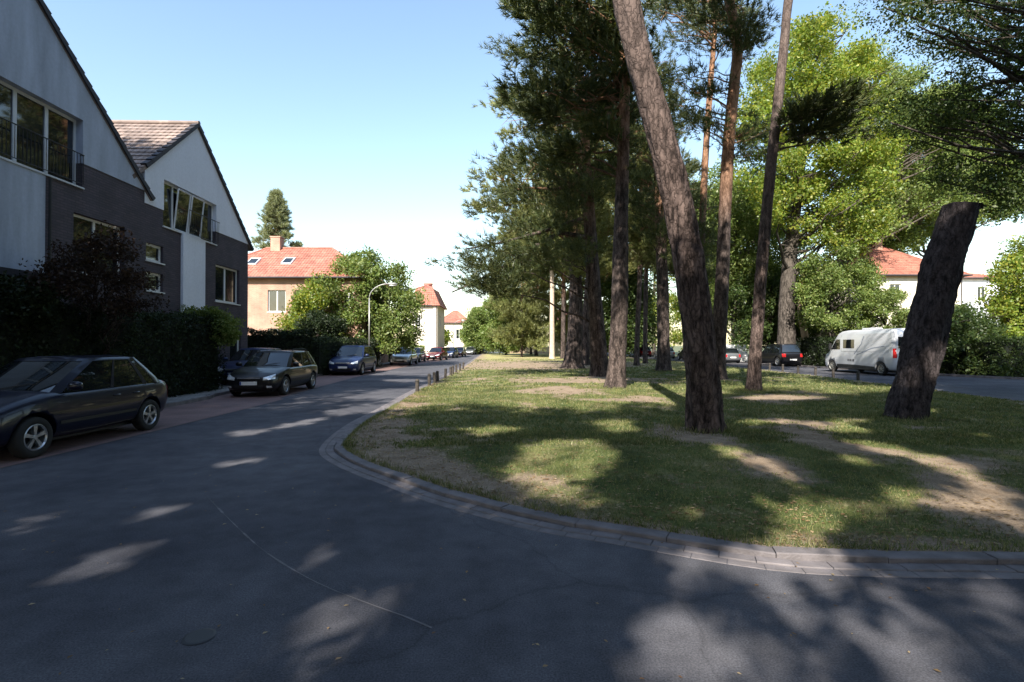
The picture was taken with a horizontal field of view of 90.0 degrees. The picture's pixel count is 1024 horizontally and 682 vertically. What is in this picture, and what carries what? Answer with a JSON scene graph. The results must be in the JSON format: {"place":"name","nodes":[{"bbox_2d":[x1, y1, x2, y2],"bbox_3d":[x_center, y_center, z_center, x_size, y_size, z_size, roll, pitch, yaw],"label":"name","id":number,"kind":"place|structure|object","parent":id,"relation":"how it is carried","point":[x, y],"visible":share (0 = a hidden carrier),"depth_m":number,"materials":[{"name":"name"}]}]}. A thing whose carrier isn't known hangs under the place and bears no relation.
{"place":"outdoors","nodes":[
{"label":"outdoors","id":0,"kind":"place"},
{"bbox_2d":[0,0,155,313],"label":"gabled house","id":1,"kind":"structure","parent":0,"point":[69,167],"depth_m":13.76,"materials":[{"name":"brick"}]},
{"bbox_2d":[0,80,84,189],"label":"window","id":2,"kind":"structure","parent":1,"relation":"in","point":[36,136],"depth_m":13.47,"materials":[{"name":"glass"}]},
{"bbox_2d":[73,214,119,274],"bbox_3d":[-12.479,-2.775,15.423,0.270,1.723,2.060,0,-1,-1],"label":"window","id":3,"kind":"structure","parent":1,"relation":"in","point":[81,224],"depth_m":15.24,"materials":[{"name":"black glass"}]},
{"bbox_2d":[112,120,253,383],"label":"gabled house","id":4,"kind":"structure","parent":0,"point":[197,238],"depth_m":19.97,"materials":[{"name":"paint"}]},
{"bbox_2d":[145,243,164,264],"bbox_3d":[-12.531,-3.048,17.885,0.210,0.653,0.980,0,-1,-1],"label":"window","id":5,"kind":"structure","parent":4,"relation":"in","point":[152,253],"depth_m":17.95,"materials":[{"name":"glass"}]},
{"bbox_2d":[146,272,164,293],"bbox_3d":[-12.531,-2.038,17.876,0.210,0.693,0.980,0,-1,-1],"label":"window","id":6,"kind":"structure","parent":4,"relation":"in","point":[152,274],"depth_m":18.06,"materials":[{"name":"glass"}]},
{"bbox_2d":[162,181,216,245],"bbox_3d":[-12.596,-4.923,20.034,0.295,1.723,3.480,0,-1,-1],"label":"window","id":7,"kind":"structure","parent":4,"relation":"in","point":[178,203],"depth_m":19.64,"materials":[{"name":"glass"}]},
{"bbox_2d":[215,265,240,305],"bbox_3d":[-12.664,-2.458,22.709,0.230,1.623,2.080,0,-1,-1],"label":"window","id":8,"kind":"structure","parent":4,"relation":"in","point":[225,278],"depth_m":22.78,"materials":[{"name":"glass"}]},
{"bbox_2d":[230,340,238,358],"bbox_3d":[-12.770,0.665,23.379,0.060,2.196,0.996,0,-1,-1],"label":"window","id":9,"kind":"structure","parent":4,"relation":"in","point":[235,348],"depth_m":23.56,"materials":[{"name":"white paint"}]},
{"bbox_2d":[0,354,466,467],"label":"parking strip","id":10,"kind":"object","parent":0,"point":[172,416],"visible":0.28,"depth_m":12.60,"materials":[{"name":"grey asphalt"}]},
{"bbox_2d":[0,355,167,457],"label":"parked car","id":11,"kind":"object","parent":10,"relation":"on","point":[45,401],"visible":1,"depth_m":8.38,"materials":[{"name":"blue paint"}]},
{"bbox_2d":[227,349,317,394],"bbox_3d":[-8.428,1.046,18.349,2.104,1.533,4.386,0,-1,-3],"label":"parked car","id":12,"kind":"object","parent":10,"relation":"on","point":[282,372],"visible":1,"depth_m":17.30,"materials":[{"name":"black paint"}]},
{"bbox_2d":[328,344,376,374],"bbox_3d":[-9.348,1.060,30.299,2.184,1.723,4.586,0,-1,-1],"label":"parked car","id":13,"kind":"object","parent":10,"relation":"on","point":[359,359],"visible":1,"depth_m":29.11,"materials":[{"name":"blue paint"}]},
{"bbox_2d":[390,347,417,364],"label":"parked car","id":14,"kind":"object","parent":10,"relation":"on","point":[404,357],"visible":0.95,"depth_m":42.87,"materials":[{"name":"silver metal"}]},
{"bbox_2d":[415,347,425,361],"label":"parked car","id":15,"kind":"object","parent":10,"relation":"on","point":[421,353],"visible":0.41,"depth_m":51.41,"materials":[{"name":"grey paint"}]},
{"bbox_2d":[426,347,447,359],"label":"parked car","id":16,"kind":"object","parent":10,"relation":"on","point":[434,353],"visible":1,"depth_m":57.49,"materials":[{"name":"red paint"}]},
{"bbox_2d":[445,347,458,357],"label":"parked car","id":17,"kind":"object","parent":10,"relation":"on","point":[452,352],"visible":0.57,"depth_m":67.75,"materials":[{"name":"blue paint"}]},
{"bbox_2d":[457,347,465,356],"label":"parked car","id":18,"kind":"object","parent":10,"relation":"on","point":[461,351],"visible":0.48,"depth_m":77.70,"materials":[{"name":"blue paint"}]},
{"bbox_2d":[166,362,389,402],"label":"pavement","id":19,"kind":"structure","parent":0,"point":[189,396],"depth_m":15.94,"materials":[{"name":"grey concrete"}]},
{"bbox_2d":[218,348,280,383],"bbox_3d":[-10.948,1.020,21.899,2.064,1.461,4.286,0,-1,-6],"label":"parked car","id":20,"kind":"object","parent":19,"relation":"on","point":[243,356],"visible":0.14,"depth_m":20.98,"materials":[{"name":"black paint"}]},
{"bbox_2d":[368,283,396,345],"bbox_3d":[-8.964,-1.092,35.511,2.021,5.935,0.260,0,-1,0],"label":"street lamp","id":21,"kind":"object","parent":19,"relation":"on","point":[392,284],"visible":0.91,"depth_m":35.48,"materials":[{"name":"metal"}]},
{"bbox_2d":[2,346,969,467],"bbox_3d":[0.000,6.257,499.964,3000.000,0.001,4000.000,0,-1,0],"label":"ground","id":22,"kind":"structure","parent":0,"point":[676,349],"depth_m":41.10,"materials":[{"name":"soil"}]},
{"bbox_2d":[0,270,74,334],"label":"shrub","id":23,"kind":"object","parent":22,"relation":"on","point":[37,306],"visible":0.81,"depth_m":10.74,"materials":[{"name":"green plant"}]},
{"bbox_2d":[18,220,170,354],"bbox_3d":[-9.860,-0.384,12.208,2.756,4.293,4.912,0,-1,-40],"label":"maple tree","id":24,"kind":"object","parent":22,"relation":"on","point":[122,281],"visible":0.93,"depth_m":11.35,"materials":[{"name":"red plant"}]},
{"bbox_2d":[0,294,227,397],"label":"hedge","id":25,"kind":"object","parent":22,"relation":"on","point":[176,355],"visible":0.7,"depth_m":14.55,"materials":[{"name":"green plant"}]},
{"bbox_2d":[179,304,245,351],"bbox_3d":[-10.868,0.208,18.349,2.270,3.220,2.810,0,-1,-23],"label":"shrub","id":26,"kind":"object","parent":22,"relation":"on","point":[230,332],"visible":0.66,"depth_m":17.87,"materials":[{"name":"green plant"}]},
{"bbox_2d":[165,363,389,407],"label":"pavement kerb","id":27,"kind":"structure","parent":22,"relation":"on","point":[192,400],"depth_m":15.20,"materials":[{"name":"concrete"}]},
{"bbox_2d":[250,188,306,249],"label":"spruce tree","id":28,"kind":"object","parent":22,"relation":"on","point":[276,217],"visible":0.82,"depth_m":56.57,"materials":[{"name":"green plant"}]},
{"bbox_2d":[248,327,315,362],"bbox_3d":[-13.413,0.642,26.791,6.000,2.850,1.952,0,-1,0],"label":"hedge","id":29,"kind":"object","parent":22,"relation":"on","point":[282,339],"visible":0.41,"depth_m":26.34,"materials":[{"name":"green plant"}]},
{"bbox_2d":[270,277,334,333],"bbox_3d":[-15.406,-1.296,37.742,5.144,6.704,4.231,0,-1,0],"label":"leafy tree","id":30,"kind":"object","parent":22,"relation":"on","point":[312,297],"visible":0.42,"depth_m":37.16,"materials":[{"name":"green plant"}]},
{"bbox_2d":[248,236,389,362],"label":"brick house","id":31,"kind":"structure","parent":22,"relation":"on","point":[276,269],"depth_m":40.17,"materials":[{"name":"white paint"}]},
{"bbox_2d":[268,290,285,311],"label":"window","id":32,"kind":"structure","parent":31,"relation":"in","point":[276,298],"depth_m":40.18,"materials":[{"name":"white paint"}]},
{"bbox_2d":[292,306,354,342],"bbox_3d":[-12.482,-0.125,32.988,4.546,4.276,4.664,0,-1,0],"label":"dark bush","id":33,"kind":"object","parent":22,"relation":"on","point":[318,322],"visible":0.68,"depth_m":32.29,"materials":[{"name":"green plant"}]},
{"bbox_2d":[308,335,382,375],"bbox_3d":[-10.796,0.861,33.811,1.712,2.488,13.036,0,-1,0],"label":"hedge","id":34,"kind":"object","parent":22,"relation":"on","point":[323,349],"visible":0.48,"depth_m":29.13,"materials":[{"name":"green plant"}]},
{"bbox_2d":[271,244,428,357],"bbox_3d":[-12.716,-2.843,41.330,12.754,9.999,7.807,0,-1,0],"label":"leafy tree","id":35,"kind":"object","parent":22,"relation":"on","point":[388,325],"visible":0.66,"depth_m":39.43,"materials":[{"name":"green plant"}]},
{"bbox_2d":[388,344,425,361],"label":"hedge","id":36,"kind":"object","parent":22,"relation":"on","point":[420,346],"visible":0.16,"depth_m":50.53,"materials":[{"name":"green plant"}]},
{"bbox_2d":[411,283,446,353],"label":"cream house","id":37,"kind":"structure","parent":22,"relation":"on","point":[434,309],"depth_m":65.04,"materials":[{"name":"white paint"}]},
{"bbox_2d":[444,326,452,346],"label":"tree","id":38,"kind":"object","parent":22,"relation":"on","point":[446,337],"visible":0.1,"depth_m":91.70,"materials":[{"name":"green plant"}]},
{"bbox_2d":[444,311,466,346],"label":"house","id":39,"kind":"structure","parent":22,"relation":"on","point":[451,318],"depth_m":105.03,"materials":[{"name":"white paint"}]},
{"bbox_2d":[457,304,499,354],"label":"tree","id":40,"kind":"object","parent":22,"relation":"on","point":[470,335],"visible":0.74,"depth_m":95.55,"materials":[{"name":"green plant"}]},
{"bbox_2d":[566,201,642,334],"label":"background tree","id":41,"kind":"object","parent":22,"relation":"on","point":[610,205],"depth_m":86.90,"materials":[{"name":"green plant"}]},
{"bbox_2d":[600,267,656,356],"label":"background tree","id":42,"kind":"object","parent":22,"relation":"on","point":[606,286],"visible":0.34,"depth_m":70.10,"materials":[{"name":"plant"}]},
{"bbox_2d":[648,178,693,354],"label":"background tree","id":43,"kind":"object","parent":22,"relation":"on","point":[675,335],"visible":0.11,"depth_m":90.09,"materials":[{"name":"green plant"}]},
{"bbox_2d":[648,158,738,359],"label":"pine tree","id":44,"kind":"object","parent":22,"relation":"on","point":[698,168],"visible":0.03,"depth_m":55.65,"materials":[{"name":"green plant"}]},
{"bbox_2d":[674,157,750,331],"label":"background tree","id":45,"kind":"object","parent":22,"relation":"on","point":[711,173],"visible":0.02,"depth_m":76.83,"materials":[{"name":"green plant"}]},
{"bbox_2d":[673,178,785,346],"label":"broadleaf tree","id":46,"kind":"object","parent":22,"relation":"on","point":[741,222],"visible":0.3,"depth_m":49.55,"materials":[{"name":"green plant"}]},
{"bbox_2d":[727,175,818,343],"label":"background tree","id":47,"kind":"object","parent":22,"relation":"on","point":[775,254],"visible":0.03,"depth_m":67.31,"materials":[{"name":"green plant"}]},
{"bbox_2d":[727,264,825,352],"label":"broadleaf tree","id":48,"kind":"object","parent":22,"relation":"on","point":[770,329],"visible":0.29,"depth_m":48.52,"materials":[{"name":"green plant"}]},
{"bbox_2d":[795,262,826,338],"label":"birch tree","id":49,"kind":"object","parent":22,"relation":"on","point":[803,334],"visible":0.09,"depth_m":45.76,"materials":[{"name":"green plant"}]},
{"bbox_2d":[733,1,915,364],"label":"broadleaf tree","id":50,"kind":"object","parent":22,"relation":"on","point":[799,189],"visible":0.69,"depth_m":40.60,"materials":[{"name":"green plant"}]},
{"bbox_2d":[790,239,891,336],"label":"broadleaf tree","id":51,"kind":"object","parent":22,"relation":"on","point":[821,305],"visible":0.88,"depth_m":40.52,"materials":[{"name":"green plant"}]},
{"bbox_2d":[851,286,910,329],"bbox_3d":[29.371,-1.153,39.809,7.976,6.456,3.951,0,-1,-12],"label":"shrub","id":52,"kind":"object","parent":22,"relation":"on","point":[894,294],"visible":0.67,"depth_m":39.37,"materials":[{"name":"green plant"}]},
{"bbox_2d":[796,240,972,346],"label":"villa","id":53,"kind":"object","parent":22,"relation":"on","point":[901,268],"visible":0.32,"depth_m":46.52,"materials":[{"name":"white paint"}]},
{"bbox_2d":[797,333,972,374],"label":"hedge","id":54,"kind":"object","parent":22,"relation":"on","point":[814,351],"visible":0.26,"depth_m":40.66,"materials":[{"name":"green plant"}]},
{"bbox_2d":[819,46,991,264],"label":"broadleaf tree","id":55,"kind":"object","parent":22,"relation":"on","point":[907,79],"visible":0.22,"depth_m":47.37,"materials":[{"name":"green plant"}]},
{"bbox_2d":[876,161,961,255],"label":"broadleaf tree","id":56,"kind":"object","parent":22,"relation":"on","point":[914,236],"visible":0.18,"depth_m":53.77,"materials":[{"name":"green plant"}]},
{"bbox_2d":[890,76,1023,256],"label":"broadleaf tree","id":57,"kind":"object","parent":22,"relation":"on","point":[981,219],"visible":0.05,"depth_m":58.89,"materials":[{"name":"green plant"}]},
{"bbox_2d":[941,300,1009,374],"bbox_3d":[26.865,-0.129,30.167,4.152,4.765,8.546,0,-1,40],"label":"shrub","id":58,"kind":"object","parent":22,"relation":"on","point":[968,322],"visible":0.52,"depth_m":28.41,"materials":[{"name":"green plant"}]},
{"bbox_2d":[962,273,999,326],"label":"white house","id":59,"kind":"structure","parent":22,"relation":"on","point":[973,283],"depth_m":60.06,"materials":[{"name":"paint"}]},
{"bbox_2d":[977,287,984,300],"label":"window","id":60,"kind":"structure","parent":59,"relation":"in","point":[979,291],"depth_m":60.20,"materials":[{"name":"white paint"}]},
{"bbox_2d":[965,334,1023,376],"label":"hedge","id":61,"kind":"object","parent":22,"relation":"on","point":[1003,356],"visible":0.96,"depth_m":26.74,"materials":[{"name":"green plant"}]},
{"bbox_2d":[969,232,1023,337],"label":"broadleaf tree","id":62,"kind":"object","parent":22,"relation":"on","point":[1005,304],"visible":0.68,"depth_m":33.97,"materials":[{"name":"green plant"}]},
{"bbox_2d":[0,352,1023,681],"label":"road","id":63,"kind":"structure","parent":0,"point":[158,556],"depth_m":3.44,"materials":[{"name":"grey asphalt"}]},
{"bbox_2d":[181,628,215,644],"bbox_3d":[-1.771,1.671,2.900,0.170,0.003,0.170,0,-1,0],"label":"water valve cover","id":64,"kind":"object","parent":63,"relation":"on","point":[198,636],"visible":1,"depth_m":2.89,"materials":[{"name":"grey metal"}]},
{"bbox_2d":[214,504,431,627],"bbox_3d":[-1.937,1.685,4.184,3.781,0.001,0.207,0,-1,42],"label":"road seam","id":65,"kind":"object","parent":63,"relation":"on","point":[245,534],"visible":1,"depth_m":3.60,"materials":[{"name":"grey asphalt"}]},
{"bbox_2d":[466,347,476,354],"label":"parked car","id":66,"kind":"object","parent":63,"relation":"on","point":[470,350],"visible":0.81,"depth_m":92.94,"materials":[{"name":"grey paint"}]},
{"bbox_2d":[507,346,548,353],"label":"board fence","id":67,"kind":"object","parent":63,"relation":"on","point":[539,352],"visible":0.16,"depth_m":101.08,"materials":[{"name":"brown wood"}]},
{"bbox_2d":[549,313,567,353],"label":"background house","id":68,"kind":"structure","parent":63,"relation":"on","point":[557,351],"depth_m":96.00,"materials":[{"name":"white paint"}]},
{"bbox_2d":[639,347,651,356],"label":"parked car","id":69,"kind":"object","parent":63,"relation":"on","point":[641,352],"visible":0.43,"depth_m":74.13,"materials":[{"name":"red paint"}]},
{"bbox_2d":[654,347,674,358],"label":"parked car","id":70,"kind":"object","parent":63,"relation":"on","point":[672,352],"visible":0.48,"depth_m":65.25,"materials":[{"name":"silver metal"}]},
{"bbox_2d":[319,354,1023,578],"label":"gutter","id":71,"kind":"object","parent":63,"relation":"on","point":[923,567],"visible":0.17,"depth_m":4.10,"materials":[{"name":"concrete"}]},
{"bbox_2d":[334,354,1023,564],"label":"lawn kerb","id":72,"kind":"structure","parent":63,"relation":"on","point":[876,556],"depth_m":4.19,"materials":[{"name":"concrete"}]},
{"bbox_2d":[726,348,740,362],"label":"parked car","id":73,"kind":"object","parent":63,"relation":"on","point":[733,354],"visible":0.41,"depth_m":47.75,"materials":[{"name":"grey paint"}]},
{"bbox_2d":[726,344,747,361],"bbox_3d":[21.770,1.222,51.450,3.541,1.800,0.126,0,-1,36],"label":"car","id":74,"kind":"object","parent":63,"relation":"on","point":[744,355],"visible":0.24,"depth_m":50.73,"materials":[{"name":"white paint"}]},
{"bbox_2d":[762,344,802,365],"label":"parked car","id":75,"kind":"object","parent":63,"relation":"on","point":[780,354],"visible":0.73,"depth_m":40.41,"materials":[{"name":"black paint"}]},
{"bbox_2d":[652,355,1023,379],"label":"road kerb","id":76,"kind":"structure","parent":63,"relation":"on","point":[993,377],"depth_m":27.31,"materials":[{"name":"concrete"}]},
{"bbox_2d":[825,328,904,374],"bbox_3d":[21.400,0.576,30.463,2.470,2.700,6.375,0,-1,-1],"label":"camper van","id":77,"kind":"object","parent":63,"relation":"on","point":[873,349],"visible":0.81,"depth_m":29.46,"materials":[{"name":"white paint"}]},
{"bbox_2d":[837,0,1023,226],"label":"pine tree","id":78,"kind":"object","parent":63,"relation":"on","point":[952,117],"visible":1,"depth_m":13.71,"materials":[{"name":"green plant"}]},
{"bbox_2d":[43,0,1023,345],"label":"sky","id":79,"kind":"structure","parent":0,"point":[365,120],"materials":[{"name":"blue"}]},
{"bbox_2d":[341,353,1023,551],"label":"lawn","id":80,"kind":"structure","parent":0,"point":[980,491],"depth_m":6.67,"materials":[{"name":"green plant"}]},
{"bbox_2d":[476,293,534,354],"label":"tree","id":81,"kind":"object","parent":80,"relation":"on","point":[495,323],"visible":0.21,"depth_m":81.18,"materials":[{"name":"green plant"}]},
{"bbox_2d":[481,227,560,356],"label":"tree","id":82,"kind":"object","parent":80,"relation":"on","point":[523,311],"visible":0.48,"depth_m":67.92,"materials":[{"name":"green plant"}]},
{"bbox_2d":[494,204,568,355],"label":"pine tree","id":83,"kind":"object","parent":80,"relation":"on","point":[536,351],"visible":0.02,"depth_m":76.58,"materials":[{"name":"green plant"}]},
{"bbox_2d":[510,281,557,353],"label":"tree","id":84,"kind":"object","parent":80,"relation":"on","point":[544,314],"visible":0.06,"depth_m":88.43,"materials":[{"name":"green plant"}]},
{"bbox_2d":[507,180,567,358],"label":"pine tree","id":85,"kind":"object","parent":80,"relation":"on","point":[552,343],"visible":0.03,"depth_m":59.81,"materials":[{"name":"green plant"}]},
{"bbox_2d":[423,0,654,376],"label":"pine tree","id":86,"kind":"object","parent":80,"relation":"on","point":[503,276],"visible":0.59,"depth_m":24.75,"materials":[{"name":"green plant"}]},
{"bbox_2d":[458,53,649,368],"bbox_3d":[2.576,-9.195,35.505,13.212,22.376,11.836,0,-1,0],"label":"pine tree","id":87,"kind":"object","parent":80,"relation":"on","point":[573,357],"visible":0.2,"depth_m":34.45,"materials":[{"name":"green plant"}]},
{"bbox_2d":[521,172,612,358],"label":"pine tree","id":88,"kind":"object","parent":80,"relation":"on","point":[563,315],"visible":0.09,"depth_m":61.79,"materials":[{"name":"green plant"}]},
{"bbox_2d":[540,249,609,349],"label":"tree","id":89,"kind":"object","parent":80,"relation":"on","point":[557,313],"visible":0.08,"depth_m":73.96,"materials":[{"name":"plant"}]},
{"bbox_2d":[491,0,674,388],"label":"pine tree","id":90,"kind":"object","parent":80,"relation":"on","point":[606,98],"visible":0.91,"depth_m":18.34,"materials":[{"name":"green plant"}]},
{"bbox_2d":[553,61,652,364],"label":"pine tree","id":91,"kind":"object","parent":80,"relation":"on","point":[586,348],"visible":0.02,"depth_m":40.66,"materials":[{"name":"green plant"}]},
{"bbox_2d":[598,196,643,276],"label":"pine tree","id":92,"kind":"object","parent":80,"relation":"on","point":[608,270],"visible":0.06,"depth_m":65.28,"materials":[{"name":"green plant"}]},
{"bbox_2d":[602,126,689,365],"bbox_3d":[10.508,-8.719,40.496,7.618,21.404,9.412,0,-1,0],"label":"pine tree","id":93,"kind":"object","parent":80,"relation":"on","point":[641,256],"visible":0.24,"depth_m":39.83,"materials":[{"name":"green plant"}]},
{"bbox_2d":[603,29,708,370],"bbox_3d":[8.681,-8.069,31.424,6.577,19.903,10.050,0,-1,23],"label":"pine tree","id":94,"kind":"object","parent":80,"relation":"on","point":[639,177],"visible":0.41,"depth_m":30.65,"materials":[{"name":"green plant"}]},
{"bbox_2d":[613,0,726,433],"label":"pine tree","id":95,"kind":"object","parent":80,"relation":"on","point":[703,402],"visible":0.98,"depth_m":9.16,"materials":[{"name":"brown plant"}]},
{"bbox_2d":[628,131,713,363],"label":"pine tree","id":96,"kind":"object","parent":80,"relation":"on","point":[645,330],"visible":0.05,"depth_m":43.85,"materials":[{"name":"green plant"}]},
{"bbox_2d":[419,358,936,390],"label":"grass","id":97,"kind":"structure","parent":80,"relation":"on","point":[674,376],"depth_m":24.00,"materials":[{"name":"green plant"}]},
{"bbox_2d":[350,381,1023,550],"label":"fallen leaves","id":98,"kind":"object","parent":80,"relation":"on","point":[719,536],"visible":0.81,"depth_m":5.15,"materials":[{"name":"brown plant"}]},
{"bbox_2d":[641,0,772,284],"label":"pine tree","id":99,"kind":"object","parent":80,"relation":"on","point":[703,205],"visible":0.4,"depth_m":30.90,"materials":[{"name":"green plant"}]},
{"bbox_2d":[634,0,787,379],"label":"pine tree","id":100,"kind":"object","parent":80,"relation":"on","point":[740,36],"visible":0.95,"depth_m":23.28,"materials":[{"name":"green plant"}]},
{"bbox_2d":[744,0,905,390],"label":"pine tree","id":101,"kind":"object","parent":80,"relation":"on","point":[831,118],"visible":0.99,"depth_m":17.53,"materials":[{"name":"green plant"}]},
{"bbox_2d":[882,201,985,419],"bbox_3d":[9.063,-0.568,11.002,2.035,4.777,0.820,0,-1,0],"label":"sawn off tree","id":102,"kind":"object","parent":80,"relation":"on","point":[924,342],"visible":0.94,"depth_m":10.74,"materials":[{"name":"brown wood"}]},
{"bbox_2d":[586,369,946,435],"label":"grass","id":103,"kind":"structure","parent":0,"point":[739,427],"depth_m":10.40,"materials":[{"name":"green plant"}]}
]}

